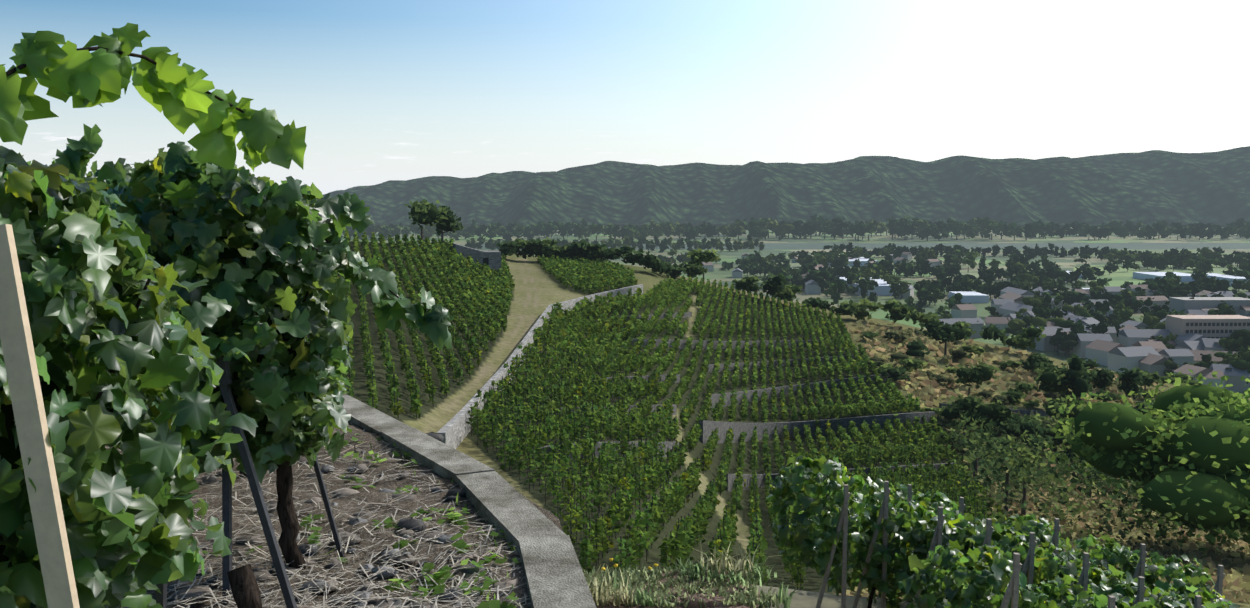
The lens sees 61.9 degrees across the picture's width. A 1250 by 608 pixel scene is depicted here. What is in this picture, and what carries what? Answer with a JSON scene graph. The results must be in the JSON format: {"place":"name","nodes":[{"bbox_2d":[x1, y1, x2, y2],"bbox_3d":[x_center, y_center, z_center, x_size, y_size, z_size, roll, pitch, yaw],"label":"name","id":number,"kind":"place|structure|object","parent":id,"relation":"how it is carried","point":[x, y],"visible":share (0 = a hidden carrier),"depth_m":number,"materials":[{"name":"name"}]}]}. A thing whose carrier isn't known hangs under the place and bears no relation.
{"place":"outdoors","nodes":[
{"label":"outdoors","id":0,"kind":"place"},
{"bbox_2d":[105,423,561,607],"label":"terrace soil","id":1,"kind":"structure","parent":0,"point":[374,495],"depth_m":5.36,"materials":[{"name":"brown soil"}]},
{"bbox_2d":[0,224,79,607],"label":"wooden post","id":2,"kind":"object","parent":1,"relation":"on","point":[39,469],"visible":1,"depth_m":2.03,"materials":[{"name":"brown wood"}]},
{"bbox_2d":[0,23,453,607],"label":"vine","id":3,"kind":"object","parent":1,"relation":"on","point":[98,249],"depth_m":2.68,"materials":[{"name":"green plant"}]},
{"bbox_2d":[0,211,321,561],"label":"grape clusters","id":4,"kind":"object","parent":3,"relation":"attached to","point":[10,453],"depth_m":2.76,"materials":[{"name":"food"}]},
{"bbox_2d":[155,210,344,607],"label":"metal stakes","id":5,"kind":"object","parent":1,"relation":"on","point":[225,380],"visible":0.38,"depth_m":4.15,"materials":[{"name":"grey metal"}]},
{"bbox_2d":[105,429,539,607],"bbox_3d":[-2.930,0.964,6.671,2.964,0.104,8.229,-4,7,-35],"label":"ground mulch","id":6,"kind":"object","parent":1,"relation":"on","point":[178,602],"visible":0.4,"depth_m":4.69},
{"bbox_2d":[135,432,529,607],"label":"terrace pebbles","id":7,"kind":"object","parent":1,"relation":"on","point":[403,524],"visible":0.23,"depth_m":4.79,"materials":[{"name":"grey stone"}]},
{"bbox_2d":[201,434,518,607],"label":"weeds","id":8,"kind":"object","parent":1,"relation":"on","point":[439,588],"visible":0.65,"depth_m":4.88,"materials":[{"name":"green plant"}]},
{"bbox_2d":[322,441,511,581],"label":"fallen twigs","id":9,"kind":"object","parent":1,"relation":"on","point":[456,563],"visible":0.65,"depth_m":4.75,"materials":[{"name":"brown wood"}]},
{"bbox_2d":[358,433,523,607],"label":"weeds","id":10,"kind":"object","parent":1,"relation":"on","point":[496,544],"visible":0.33,"depth_m":4.97,"materials":[{"name":"green plant"}]},
{"bbox_2d":[342,394,595,607],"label":"terrace wall cap","id":11,"kind":"object","parent":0,"point":[553,573],"visible":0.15,"depth_m":5.37,"materials":[{"name":"grey concrete"}]},
{"bbox_2d":[0,0,1249,193],"label":"sky","id":12,"kind":"structure","parent":0,"point":[382,91],"materials":[{"name":"blue"}]},
{"bbox_2d":[593,570,759,607],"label":"ledge ground","id":13,"kind":"structure","parent":0,"point":[611,605],"depth_m":10.87,"materials":[{"name":"soil"}]},
{"bbox_2d":[601,558,657,570],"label":"flowers","id":14,"kind":"object","parent":13,"relation":"on","point":[616,565],"visible":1,"depth_m":10.93,"materials":[{"name":"yellow plant"}]},
{"bbox_2d":[580,542,798,607],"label":"ledge weeds","id":15,"kind":"object","parent":13,"relation":"on","point":[602,588],"visible":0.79,"depth_m":10.91,"materials":[{"name":"plant"}]},
{"bbox_2d":[670,585,757,607],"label":"ledge rocks","id":16,"kind":"object","parent":13,"relation":"on","point":[710,602],"visible":0.44,"depth_m":10.63,"materials":[{"name":"grey stone"}]},
{"bbox_2d":[300,241,1249,607],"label":"hill terrain","id":17,"kind":"structure","parent":0,"point":[538,291],"depth_m":100.02,"materials":[{"name":"green plant"}]},
{"bbox_2d":[453,243,500,269],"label":"stone wall","id":18,"kind":"structure","parent":17,"relation":"on","point":[494,257],"depth_m":187.68,"materials":[{"name":"grey stone"}]},
{"bbox_2d":[483,258,488,264],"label":"door","id":19,"kind":"structure","parent":18,"relation":"attached to","point":[486,260],"depth_m":187.84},
{"bbox_2d":[437,284,642,448],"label":"path retaining wall","id":20,"kind":"structure","parent":17,"relation":"on","point":[455,430],"depth_m":80.53,"materials":[{"name":"stone"}]},
{"bbox_2d":[301,230,1002,588],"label":"vineyard rows","id":21,"kind":"object","parent":17,"relation":"on","point":[491,296],"visible":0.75,"depth_m":105.30,"materials":[{"name":"green plant"}]},
{"bbox_2d":[307,292,997,589],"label":"vineyard stakes","id":22,"kind":"object","parent":17,"relation":"on","point":[646,439],"visible":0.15,"depth_m":69.16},
{"bbox_2d":[534,312,1052,491],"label":"terrace walls","id":23,"kind":"structure","parent":17,"relation":"on","point":[708,427],"depth_m":128.35,"materials":[{"name":"stone"}]},
{"bbox_2d":[404,199,1249,602],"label":"hill tree","id":24,"kind":"object","parent":17,"relation":"on","point":[1020,461],"depth_m":79.30,"materials":[{"name":"green plant"}]},
{"bbox_2d":[323,146,1249,227],"bbox_3d":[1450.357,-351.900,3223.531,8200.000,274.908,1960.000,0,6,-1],"label":"ridge hill","id":25,"kind":"structure","parent":0,"point":[1150,187],"depth_m":2700.41,"materials":[{"name":"green plant"}]},
{"bbox_2d":[340,213,1249,383],"bbox_3d":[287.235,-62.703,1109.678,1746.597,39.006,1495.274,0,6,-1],"label":"valley floor","id":26,"kind":"structure","parent":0,"point":[1227,260],"materials":[{"name":"green plant"}]},
{"bbox_2d":[341,223,1249,393],"bbox_3d":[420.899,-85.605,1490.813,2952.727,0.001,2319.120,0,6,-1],"label":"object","id":27,"kind":"structure","parent":0,"point":[773,244],"depth_m":1370.65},
{"bbox_2d":[666,252,1249,392],"bbox_3d":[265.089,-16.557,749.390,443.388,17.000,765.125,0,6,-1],"label":"town buildings","id":28,"kind":"structure","parent":27,"relation":"on","point":[1132,345],"depth_m":469.36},
{"bbox_2d":[1186,323,1249,338],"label":"building windows","id":29,"kind":"structure","parent":28,"relation":"attached to","point":[1213,324],"depth_m":449.00,"materials":[{"name":"grey glass"}]},
{"bbox_2d":[755,585,908,607],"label":"terrace","id":30,"kind":"structure","parent":0,"point":[804,599],"depth_m":15.39,"materials":[{"name":"soil"}]},
{"bbox_2d":[766,453,1239,607],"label":"vine","id":31,"kind":"object","parent":30,"relation":"on","point":[965,575],"depth_m":13.40,"materials":[{"name":"green plant"}]},
{"bbox_2d":[816,481,1224,607],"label":"wooden stakes","id":32,"kind":"object","parent":30,"relation":"on","point":[1013,584],"visible":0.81,"depth_m":13.23,"materials":[{"name":"grey wood"}]}
]}

